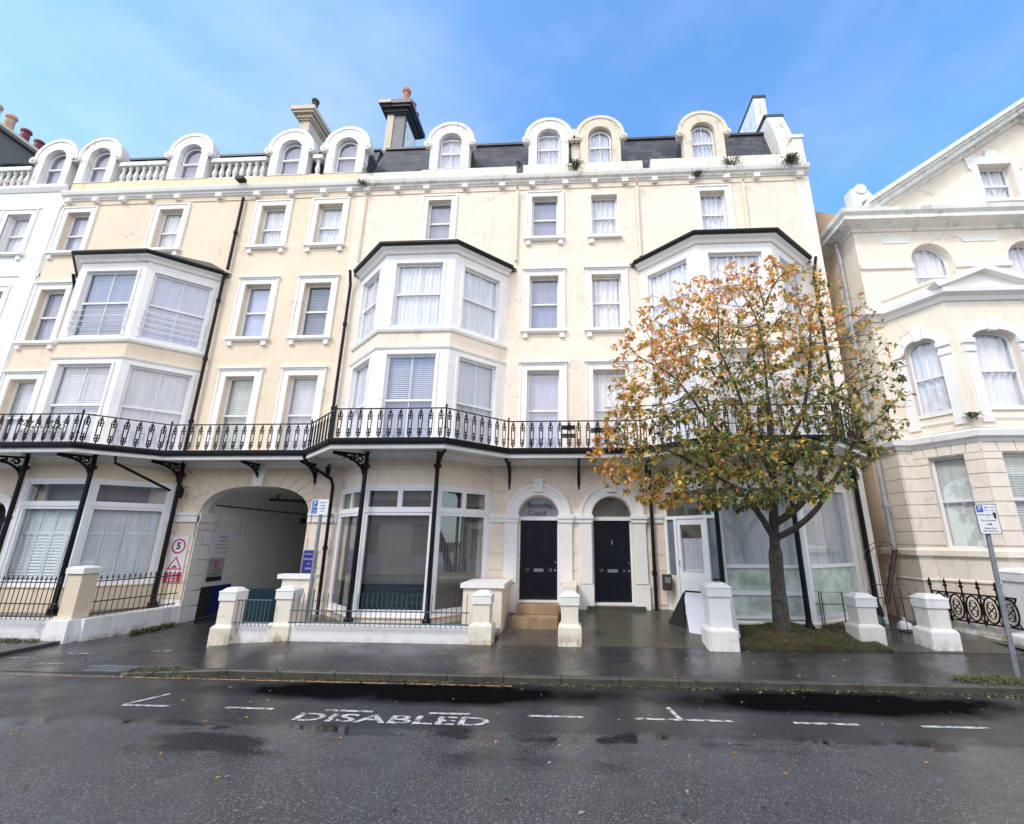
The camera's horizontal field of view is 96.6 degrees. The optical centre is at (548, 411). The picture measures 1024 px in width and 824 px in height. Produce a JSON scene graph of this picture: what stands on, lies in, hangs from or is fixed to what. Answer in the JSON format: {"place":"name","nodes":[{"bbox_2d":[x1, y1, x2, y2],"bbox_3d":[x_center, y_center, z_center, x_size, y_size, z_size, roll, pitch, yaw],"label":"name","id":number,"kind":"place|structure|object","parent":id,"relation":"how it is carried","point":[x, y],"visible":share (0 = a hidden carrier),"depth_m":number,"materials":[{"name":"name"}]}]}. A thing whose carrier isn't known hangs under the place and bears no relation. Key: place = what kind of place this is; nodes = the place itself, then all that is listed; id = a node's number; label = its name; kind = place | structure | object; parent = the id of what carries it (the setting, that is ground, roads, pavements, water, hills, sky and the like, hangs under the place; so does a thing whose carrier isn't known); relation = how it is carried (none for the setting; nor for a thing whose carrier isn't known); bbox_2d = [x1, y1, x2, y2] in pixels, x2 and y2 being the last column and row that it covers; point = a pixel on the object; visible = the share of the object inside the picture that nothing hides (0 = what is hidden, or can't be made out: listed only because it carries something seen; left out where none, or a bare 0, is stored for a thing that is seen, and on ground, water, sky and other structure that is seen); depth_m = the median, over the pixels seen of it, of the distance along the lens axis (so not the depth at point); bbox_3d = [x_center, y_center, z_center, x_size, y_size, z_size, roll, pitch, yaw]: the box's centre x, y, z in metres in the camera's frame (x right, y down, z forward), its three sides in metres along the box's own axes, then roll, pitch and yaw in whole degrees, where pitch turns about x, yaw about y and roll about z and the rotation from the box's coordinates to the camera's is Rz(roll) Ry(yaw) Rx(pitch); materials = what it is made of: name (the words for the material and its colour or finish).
{"place":"outdoors","nodes":[
{"label":"outdoors","id":0,"kind":"place"},
{"bbox_2d":[0,638,51,650],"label":"pavement","id":1,"kind":"structure","parent":0,"point":[5,645],"depth_m":9.44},
{"bbox_2d":[0,607,156,616],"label":"garden","id":2,"kind":"object","parent":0,"point":[29,613],"visible":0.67,"depth_m":11.00,"materials":[{"name":"concrete"}]},
{"bbox_2d":[0,615,216,673],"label":"driveway","id":3,"kind":"structure","parent":0,"point":[170,642],"depth_m":9.09,"materials":[{"name":"asphalt"}]},
{"bbox_2d":[39,566,103,643],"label":"gate pillar","id":4,"kind":"structure","parent":3,"relation":"on","point":[76,600],"depth_m":10.06,"materials":[{"name":"paint"}]},
{"bbox_2d":[0,575,62,619],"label":"iron railing","id":5,"kind":"object","parent":4,"relation":"attached to","point":[34,603],"visible":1,"depth_m":10.03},
{"bbox_2d":[0,622,178,642],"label":"wall weeds","id":6,"kind":"object","parent":3,"relation":"on","point":[148,629],"depth_m":10.81,"materials":[{"name":"green plant"}]},
{"bbox_2d":[82,665,144,671],"bbox_3d":[-7.532,4.438,7.880,0.800,0.014,0.340,-1,-16,3],"label":"drain grate","id":7,"kind":"object","parent":3,"relation":"on","point":[113,668],"visible":0.96,"depth_m":7.86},
{"bbox_2d":[76,605,180,641],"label":"dwarf wall","id":8,"kind":"structure","parent":3,"relation":"on","point":[100,626],"depth_m":10.74,"materials":[{"name":"paint"}]},
{"bbox_2d":[89,570,180,616],"bbox_3d":[-10.141,4.440,11.268,0.042,0.923,1.893,-4,-16,15],"label":"iron railing","id":9,"kind":"object","parent":8,"relation":"on","point":[135,597],"visible":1,"depth_m":11.18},
{"bbox_2d":[242,588,314,622],"bbox_3d":[-6.792,4.808,11.026,2.150,0.980,0.050,-1,-16,3],"label":"boarding","id":10,"kind":"object","parent":3,"relation":"on","point":[262,594],"visible":0.29,"depth_m":11.04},
{"bbox_2d":[20,637,736,684],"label":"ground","id":11,"kind":"structure","parent":0,"point":[495,639],"depth_m":7.78,"materials":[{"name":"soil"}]},
{"bbox_2d":[0,616,56,638],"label":"dwarf wall","id":12,"kind":"structure","parent":11,"relation":"on","point":[13,627],"depth_m":10.02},
{"bbox_2d":[0,641,59,655],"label":"kerb","id":13,"kind":"structure","parent":11,"relation":"on","point":[26,648],"depth_m":9.13,"materials":[{"name":"concrete"}]},
{"bbox_2d":[0,104,237,446],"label":"terraced house","id":14,"kind":"structure","parent":11,"relation":"on","point":[37,176],"depth_m":16.09,"materials":[{"name":"white paint"}]},
{"bbox_2d":[0,285,11,316],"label":"window","id":15,"kind":"structure","parent":14,"relation":"in","point":[6,289],"depth_m":15.08,"materials":[{"name":"paint"}]},
{"bbox_2d":[0,208,39,259],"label":"window","id":16,"kind":"structure","parent":14,"relation":"in","point":[21,229],"depth_m":15.96,"materials":[{"name":"paint"}]},
{"bbox_2d":[0,98,385,622],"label":"terraced house","id":17,"kind":"structure","parent":11,"relation":"on","point":[184,284],"depth_m":13.85,"materials":[{"name":"paint"}]},
{"bbox_2d":[0,504,5,531],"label":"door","id":18,"kind":"structure","parent":17,"relation":"in","point":[2,508],"depth_m":13.32,"materials":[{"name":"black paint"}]},
{"bbox_2d":[0,369,46,441],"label":"window","id":19,"kind":"structure","parent":17,"relation":"in","point":[39,374],"depth_m":14.19,"materials":[{"name":"paint"}]},
{"bbox_2d":[16,419,42,441],"bbox_3d":[-13.380,0.523,11.695,0.438,0.658,0.438,-8,-18,26],"label":"flower pot","id":20,"kind":"object","parent":17,"relation":"on","point":[28,437],"visible":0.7,"depth_m":11.58,"materials":[{"name":"white ceramic"}]},
{"bbox_2d":[11,280,72,349],"bbox_3d":[-16.377,-3.134,14.877,1.390,2.425,0.375,-1,-16,3],"label":"window","id":21,"kind":"structure","parent":17,"relation":"in","point":[53,312],"depth_m":14.94,"materials":[{"name":"paint"}]},
{"bbox_2d":[42,420,67,440],"bbox_3d":[-12.682,0.517,11.656,0.425,0.656,0.426,-5,-16,18],"label":"flower pot","id":22,"kind":"object","parent":17,"relation":"on","point":[49,433],"visible":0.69,"depth_m":11.55,"materials":[{"name":"white ceramic"}]},
{"bbox_2d":[43,206,99,259],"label":"window","id":23,"kind":"structure","parent":17,"relation":"in","point":[81,227],"depth_m":15.80,"materials":[{"name":"paint"}]},
{"bbox_2d":[30,248,231,449],"bbox_3d":[-13.017,-1.953,13.565,5.270,6.540,1.579,-1,-16,3],"label":"bay window","id":24,"kind":"structure","parent":17,"relation":"in","point":[165,327],"depth_m":13.41,"materials":[{"name":"paint"}]},
{"bbox_2d":[143,202,191,254],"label":"window","id":25,"kind":"structure","parent":17,"relation":"in","point":[171,234],"depth_m":15.63,"materials":[{"name":"paint"}]},
{"bbox_2d":[162,537,189,582],"bbox_3d":[-10.174,4.019,12.413,0.500,1.190,0.020,-1,-16,3],"label":"speed sign","id":26,"kind":"object","parent":17,"relation":"attached to","point":[177,553],"visible":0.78,"depth_m":12.41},
{"bbox_2d":[195,584,230,617],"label":"blue doors","id":27,"kind":"structure","parent":17,"relation":"attached to","point":[208,603],"depth_m":13.04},
{"bbox_2d":[205,558,224,581],"bbox_3d":[-9.821,4.637,13.405,0.025,0.640,0.600,-1,-16,3],"label":"notice sheet","id":28,"kind":"object","parent":17,"relation":"attached to","point":[215,569],"visible":1,"depth_m":13.38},
{"bbox_2d":[210,532,233,556],"bbox_3d":[-9.815,3.974,13.669,0.022,0.700,0.750,-1,-16,3],"label":"notice board","id":29,"kind":"object","parent":17,"relation":"attached to","point":[222,544],"visible":1,"depth_m":13.63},
{"bbox_2d":[202,366,264,449],"bbox_3d":[-9.374,-0.003,13.627,1.440,2.780,0.380,-1,-16,3],"label":"window","id":30,"kind":"structure","parent":17,"relation":"in","point":[224,371],"depth_m":13.73,"materials":[{"name":"paint"}]},
{"bbox_2d":[224,275,280,345],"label":"window","id":31,"kind":"structure","parent":17,"relation":"in","point":[260,304],"depth_m":14.58,"materials":[{"name":"paint"}]},
{"bbox_2d":[244,199,293,253],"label":"window","id":32,"kind":"structure","parent":17,"relation":"in","point":[276,223],"depth_m":15.43,"materials":[{"name":"paint"}]},
{"bbox_2d":[268,365,327,449],"bbox_3d":[-7.397,-0.022,13.519,1.440,2.780,0.380,-1,-16,3],"label":"window","id":33,"kind":"structure","parent":17,"relation":"in","point":[306,414],"depth_m":13.64,"materials":[{"name":"paint"}]},
{"bbox_2d":[300,550,317,573],"bbox_3d":[-6.435,4.046,12.191,0.390,0.680,0.021,-1,-16,3],"label":"car park sign","id":34,"kind":"object","parent":17,"relation":"attached to","point":[307,559],"visible":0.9,"depth_m":12.19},
{"bbox_2d":[286,273,340,344],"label":"window","id":35,"kind":"structure","parent":17,"relation":"in","point":[333,278],"depth_m":14.47,"materials":[{"name":"paint"}]},
{"bbox_2d":[302,197,350,251],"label":"window","id":36,"kind":"structure","parent":17,"relation":"in","point":[332,227],"depth_m":15.32,"materials":[{"name":"paint"}]},
{"bbox_2d":[207,587,249,646],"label":"gate pillar","id":37,"kind":"structure","parent":11,"relation":"on","point":[223,631],"depth_m":9.66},
{"bbox_2d":[233,599,272,625],"bbox_3d":[-6.281,4.257,9.649,0.770,0.523,0.030,-1,-16,3],"label":"iron railing","id":38,"kind":"object","parent":37,"relation":"attached to","point":[247,622],"visible":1,"depth_m":9.64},
{"bbox_2d":[234,623,270,642],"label":"dwarf wall","id":39,"kind":"structure","parent":11,"relation":"on","point":[248,633],"depth_m":9.65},
{"bbox_2d":[266,585,304,641],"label":"gate pillar","id":40,"kind":"structure","parent":11,"relation":"on","point":[279,628],"depth_m":9.75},
{"bbox_2d":[288,623,468,643],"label":"dwarf wall","id":41,"kind":"structure","parent":11,"relation":"on","point":[419,634],"depth_m":9.51,"materials":[{"name":"paint"}]},
{"bbox_2d":[302,86,888,629],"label":"terraced house","id":42,"kind":"structure","parent":11,"relation":"on","point":[492,302],"depth_m":12.73,"materials":[{"name":"beige paint"}]},
{"bbox_2d":[341,239,516,446],"bbox_3d":[-3.688,-2.018,13.009,5.300,6.470,1.657,-1,-16,3],"label":"bay window","id":43,"kind":"structure","parent":42,"relation":"in","point":[443,302],"depth_m":12.88,"materials":[{"name":"beige paint"}]},
{"bbox_2d":[417,194,457,239],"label":"window","id":44,"kind":"structure","parent":42,"relation":"in","point":[442,217],"depth_m":15.15,"materials":[{"name":"paint"}]},
{"bbox_2d":[519,520,556,599],"bbox_3d":[-0.275,3.922,12.120,1.000,2.010,0.090,-1,-16,3],"label":"door","id":45,"kind":"structure","parent":42,"relation":"in","point":[538,539],"depth_m":12.10,"materials":[{"name":"black paint"}]},
{"bbox_2d":[518,360,567,447],"bbox_3d":[-0.169,-0.132,13.123,1.440,2.780,0.350,-1,-16,3],"label":"window","id":46,"kind":"structure","parent":42,"relation":"in","point":[546,398],"depth_m":13.25,"materials":[{"name":"paint"}]},
{"bbox_2d":[520,266,566,338],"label":"window","id":47,"kind":"structure","parent":42,"relation":"in","point":[547,296],"depth_m":14.11,"materials":[{"name":"paint"}]},
{"bbox_2d":[524,190,564,245],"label":"window","id":48,"kind":"structure","parent":42,"relation":"in","point":[546,222],"depth_m":14.94,"materials":[{"name":"paint"}]},
{"bbox_2d":[561,425,575,447],"bbox_3d":[0.524,0.700,12.273,0.400,0.805,0.432,-1,-16,3],"label":"folding chair","id":49,"kind":"object","parent":42,"relation":"on","point":[564,427],"visible":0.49,"depth_m":12.39,"materials":[{"name":"black metal"}]},
{"bbox_2d":[566,155,584,170],"bbox_3d":[0.874,-8.089,14.952,0.742,0.452,0.645,12,-20,-36],"label":"cornice weed","id":50,"kind":"object","parent":42,"relation":"attached to","point":[577,165],"visible":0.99,"depth_m":14.94,"materials":[{"name":"green plant"}]},
{"bbox_2d":[588,192,621,243],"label":"window","id":51,"kind":"structure","parent":42,"relation":"in","point":[603,212],"depth_m":14.87,"materials":[{"name":"paint"}]},
{"bbox_2d":[584,264,631,336],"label":"window","id":52,"kind":"structure","parent":42,"relation":"in","point":[604,312],"depth_m":14.01,"materials":[{"name":"paint"}]},
{"bbox_2d":[584,359,636,447],"bbox_3d":[1.749,-0.144,13.040,1.440,2.780,0.395,-1,-16,3],"label":"window","id":53,"kind":"structure","parent":42,"relation":"in","point":[597,399],"depth_m":13.21,"materials":[{"name":"paint"}]},
{"bbox_2d":[593,521,631,602],"bbox_3d":[1.671,3.923,12.009,0.960,2.050,0.090,-1,-16,3],"label":"door","id":54,"kind":"structure","parent":42,"relation":"in","point":[612,560],"depth_m":12.00,"materials":[{"name":"black paint"}]},
{"bbox_2d":[662,574,672,590],"bbox_3d":[2.951,4.250,11.353,0.220,0.380,0.195,-1,-16,3],"label":"meter box","id":55,"kind":"object","parent":42,"relation":"attached to","point":[666,582],"visible":1,"depth_m":11.27,"materials":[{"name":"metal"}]},
{"bbox_2d":[676,519,708,595],"bbox_3d":[3.562,3.740,11.130,0.190,2.150,0.825,12,-20,-36],"label":"glazed door","id":56,"kind":"structure","parent":42,"relation":"in","point":[695,573],"depth_m":11.19,"materials":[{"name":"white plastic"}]},
{"bbox_2d":[692,184,735,229],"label":"window","id":57,"kind":"structure","parent":42,"relation":"in","point":[709,209],"depth_m":14.67,"materials":[{"name":"paint"}]},
{"bbox_2d":[630,227,828,444],"bbox_3d":[5.183,-2.128,12.525,5.530,6.520,1.680,-1,-16,3],"label":"bay window","id":58,"kind":"structure","parent":42,"relation":"in","point":[696,252],"depth_m":12.58,"materials":[{"name":"beige paint"}]},
{"bbox_2d":[720,152,745,166],"bbox_3d":[5.854,-8.030,14.695,0.925,0.399,0.768,-9,-18,31],"label":"cornice weed","id":59,"kind":"object","parent":42,"relation":"attached to","point":[731,162],"visible":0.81,"depth_m":14.66,"materials":[{"name":"green plant"}]},
{"bbox_2d":[776,151,809,167],"bbox_3d":[7.763,-8.070,14.458,0.982,0.570,0.657,-7,-17,24],"label":"cornice weed","id":60,"kind":"object","parent":42,"relation":"attached to","point":[790,159],"visible":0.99,"depth_m":14.46,"materials":[{"name":"green plant"}]},
{"bbox_2d":[815,97,1023,626],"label":"villa","id":61,"kind":"object","parent":11,"relation":"on","point":[927,257],"visible":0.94,"depth_m":11.96,"materials":[{"name":"paint"}]},
{"bbox_2d":[911,248,949,284],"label":"window","id":62,"kind":"structure","parent":61,"relation":"in","point":[929,264],"depth_m":13.57,"materials":[{"name":"paint"}]},
{"bbox_2d":[884,300,1023,432],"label":"bay window","id":63,"kind":"structure","parent":61,"relation":"in","point":[962,357],"depth_m":11.54,"materials":[{"name":"paint"}]},
{"bbox_2d":[963,411,984,418],"bbox_3d":[10.052,0.096,10.781,0.483,0.215,0.424,2,-16,-6],"label":"ledge weed","id":64,"kind":"object","parent":61,"relation":"on","point":[972,414],"visible":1,"depth_m":10.73,"materials":[{"name":"green plant"}]},
{"bbox_2d":[927,577,1023,630],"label":"scroll railing","id":65,"kind":"object","parent":61,"relation":"attached to","point":[965,605],"visible":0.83,"depth_m":9.97,"materials":[{"name":"black metal"}]},
{"bbox_2d":[963,149,1023,202],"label":"window","id":66,"kind":"structure","parent":61,"relation":"in","point":[990,186],"depth_m":14.02,"materials":[{"name":"paint"}]},
{"bbox_2d":[1008,245,1023,273],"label":"window","id":67,"kind":"structure","parent":61,"relation":"in","point":[1015,253],"depth_m":13.49,"materials":[{"name":"paint"}]},
{"bbox_2d":[950,620,1013,640],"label":"dwarf wall","id":68,"kind":"structure","parent":11,"relation":"on","point":[993,632],"depth_m":9.98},
{"bbox_2d":[270,615,499,635],"bbox_3d":[-3.832,4.954,10.634,5.500,0.001,2.300,-1,-16,3],"label":"front area","id":69,"kind":"object","parent":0,"point":[317,617],"visible":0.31,"depth_m":11.04,"materials":[{"name":"concrete"}]},
{"bbox_2d":[277,573,319,621],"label":"gate pillar","id":70,"kind":"structure","parent":69,"relation":"on","point":[302,580],"depth_m":10.45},
{"bbox_2d":[304,499,328,621],"bbox_3d":[-5.247,3.346,10.113,0.400,2.760,0.105,-1,-16,3],"label":"parking sign","id":71,"kind":"object","parent":69,"relation":"on","point":[319,507],"visible":1,"depth_m":10.28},
{"bbox_2d":[460,578,511,636],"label":"garden wall","id":72,"kind":"structure","parent":69,"relation":"on","point":[500,588],"depth_m":10.45,"materials":[{"name":"beige paint"}]},
{"bbox_2d":[0,671,1023,823],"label":"road","id":73,"kind":"structure","parent":0,"point":[80,751],"depth_m":4.83,"materials":[{"name":"asphalt"}]},
{"bbox_2d":[121,693,169,706],"bbox_3d":[-5.456,4.043,6.397,0.687,0.001,0.524,-1,-16,3],"label":"bay marking","id":74,"kind":"object","parent":73,"relation":"on","point":[125,704],"visible":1,"depth_m":6.20,"materials":[{"name":"grey paint"}]},
{"bbox_2d":[0,674,511,686],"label":"yellow line","id":75,"kind":"object","parent":73,"relation":"on","point":[262,680],"visible":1,"depth_m":7.28,"materials":[{"name":"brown paint"}]},
{"bbox_2d":[292,713,488,724],"bbox_3d":[-1.986,3.880,5.749,2.488,0.001,0.271,-1,-16,3],"label":"road lettering","id":76,"kind":"object","parent":73,"relation":"on","point":[462,721],"visible":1,"depth_m":5.73,"materials":[{"name":"grey paint"}]},
{"bbox_2d":[4,623,1023,821],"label":"fallen leaves","id":77,"kind":"object","parent":73,"relation":"on","point":[581,812],"visible":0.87,"depth_m":6.99,"materials":[{"name":"orange plant"}]},
{"bbox_2d":[120,668,1023,694],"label":"kerb","id":78,"kind":"structure","parent":73,"relation":"on","point":[666,682],"depth_m":7.18,"materials":[{"name":"concrete"}]},
{"bbox_2d":[117,664,193,675],"bbox_3d":[-6.620,4.350,7.693,1.305,0.122,0.469,-1,-16,3],"label":"grass tuft","id":79,"kind":"object","parent":78,"relation":"on","point":[177,667],"visible":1,"depth_m":7.67,"materials":[{"name":"green plant"}]},
{"bbox_2d":[131,670,1023,696],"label":"kerb weeds","id":80,"kind":"object","parent":73,"relation":"on","point":[679,687],"visible":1,"depth_m":7.08,"materials":[{"name":"green plant"}]},
{"bbox_2d":[636,707,732,721],"bbox_3d":[1.715,3.969,5.984,1.240,0.001,0.476,-1,-16,3],"label":"bay marking","id":81,"kind":"object","parent":73,"relation":"on","point":[678,717],"visible":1,"depth_m":5.79,"materials":[{"name":"grey paint"}]},
{"bbox_2d":[793,722,858,724],"bbox_3d":[3.471,3.896,5.688,0.800,0.001,0.060,-1,-16,3],"label":"bay marking","id":82,"kind":"object","parent":73,"relation":"on","point":[823,723],"visible":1,"depth_m":5.69,"materials":[{"name":"grey paint"}]},
{"bbox_2d":[920,725,987,728],"bbox_3d":[5.003,3.882,5.605,0.790,0.001,0.060,-1,-16,3],"label":"bay marking","id":83,"kind":"object","parent":73,"relation":"on","point":[954,727],"visible":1,"depth_m":5.60,"materials":[{"name":"grey paint"}]},
{"bbox_2d":[0,0,1023,213],"label":"sky","id":84,"kind":"structure","parent":0,"point":[874,90],"materials":[{"name":"blue"}]},
{"bbox_2d":[493,629,557,645],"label":"front path","id":85,"kind":"structure","parent":0,"point":[542,637],"depth_m":9.83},
{"bbox_2d":[511,602,558,628],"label":"entrance steps","id":86,"kind":"structure","parent":85,"relation":"on","point":[535,615],"depth_m":10.87,"materials":[{"name":"stone"}]},
{"bbox_2d":[562,580,575,591],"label":"garden wall","id":87,"kind":"structure","parent":85,"relation":"on","point":[568,585],"depth_m":10.32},
{"bbox_2d":[558,591,581,646],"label":"gate pillar","id":88,"kind":"structure","parent":85,"relation":"on","point":[569,630],"depth_m":9.31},
{"bbox_2d":[134,641,1023,684],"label":"pavement","id":89,"kind":"structure","parent":0,"point":[906,667],"depth_m":8.13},
{"bbox_2d":[468,590,494,644],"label":"gate pillar","id":90,"kind":"structure","parent":89,"relation":"on","point":[481,629],"depth_m":9.43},
{"bbox_2d":[288,593,468,628],"bbox_3d":[-3.564,4.150,9.523,3.830,0.655,0.030,-1,-16,3],"label":"iron railing","id":91,"kind":"object","parent":90,"relation":"attached to","point":[389,624],"visible":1,"depth_m":9.50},
{"bbox_2d":[700,581,739,651],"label":"gate pillar","id":92,"kind":"structure","parent":89,"relation":"on","point":[719,633],"depth_m":9.07,"materials":[{"name":"paint"}]},
{"bbox_2d":[950,673,1023,685],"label":"grass tuft","id":93,"kind":"object","parent":89,"relation":"on","point":[1007,679],"visible":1,"depth_m":7.17,"materials":[{"name":"green plant"}]},
{"bbox_2d":[973,504,1020,679],"bbox_3d":[7.572,2.960,7.598,0.360,2.791,0.120,-1,-16,3],"label":"parking sign","id":94,"kind":"object","parent":89,"relation":"on","point":[987,518],"visible":1,"depth_m":7.75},
{"bbox_2d":[578,609,706,648],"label":"forecourt","id":95,"kind":"structure","parent":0,"point":[600,628],"depth_m":10.01,"materials":[{"name":"concrete"}]},
{"bbox_2d":[587,605,645,610],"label":"entrance steps","id":96,"kind":"structure","parent":95,"relation":"on","point":[615,608],"depth_m":11.37,"materials":[{"name":"stone"}]},
{"bbox_2d":[668,590,704,633],"bbox_3d":[3.130,4.444,10.148,1.151,0.879,0.351,-14,-21,41],"label":"leaning board","id":97,"kind":"object","parent":95,"relation":"on","point":[691,606],"visible":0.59,"depth_m":10.16,"materials":[{"name":"white metal"}]},
{"bbox_2d":[738,622,892,651],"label":"grass verge","id":98,"kind":"object","parent":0,"point":[792,637],"depth_m":9.16,"materials":[{"name":"plant"}]},
{"bbox_2d":[730,597,740,637],"bbox_3d":[3.837,4.347,9.587,0.300,0.850,0.100,-1,-16,3],"label":"white panel","id":99,"kind":"object","parent":98,"relation":"on","point":[734,621],"visible":0.17,"depth_m":9.57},
{"bbox_2d":[584,255,915,631],"bbox_3d":[3.934,0.599,9.101,6.435,7.825,3.623,-1,-16,3],"label":"tree","id":100,"kind":"object","parent":98,"relation":"on","point":[772,459],"visible":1,"depth_m":8.89,"materials":[{"name":"orange plant"}]},
{"bbox_2d":[815,591,846,627],"bbox_3d":[6.150,4.418,10.113,0.825,0.824,0.024,-1,-16,3],"label":"handrail","id":101,"kind":"object","parent":98,"relation":"on","point":[829,604],"visible":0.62,"depth_m":10.12,"materials":[{"name":"metal"}]},
{"bbox_2d":[843,592,887,645],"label":"gate pillar","id":102,"kind":"structure","parent":98,"relation":"on","point":[862,624],"depth_m":9.47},
{"bbox_2d":[884,613,1023,654],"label":"side path","id":103,"kind":"structure","parent":0,"point":[971,644],"depth_m":9.31,"materials":[{"name":"concrete"}]},
{"bbox_2d":[864,541,916,637],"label":"side gate","id":104,"kind":"structure","parent":103,"relation":"on","point":[893,597],"depth_m":10.85,"materials":[{"name":"metal"}]},
{"bbox_2d":[897,617,912,631],"bbox_3d":[8.119,4.854,10.391,0.306,0.316,0.321,-8,-18,26],"label":"rubbish sack","id":105,"kind":"object","parent":103,"relation":"on","point":[902,624],"visible":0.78,"depth_m":10.31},
{"bbox_2d":[908,593,962,650],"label":"gate pillar","id":106,"kind":"structure","parent":103,"relation":"on","point":[932,629],"depth_m":9.12,"materials":[{"name":"paint"}]},
{"bbox_2d":[988,640,1023,648],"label":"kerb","id":107,"kind":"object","parent":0,"point":[1006,643],"visible":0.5,"depth_m":9.38,"materials":[{"name":"concrete"}]},
{"bbox_2d":[998,568,1023,645],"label":"gate pillar","id":108,"kind":"structure","parent":107,"relation":"on","point":[1012,579],"depth_m":9.35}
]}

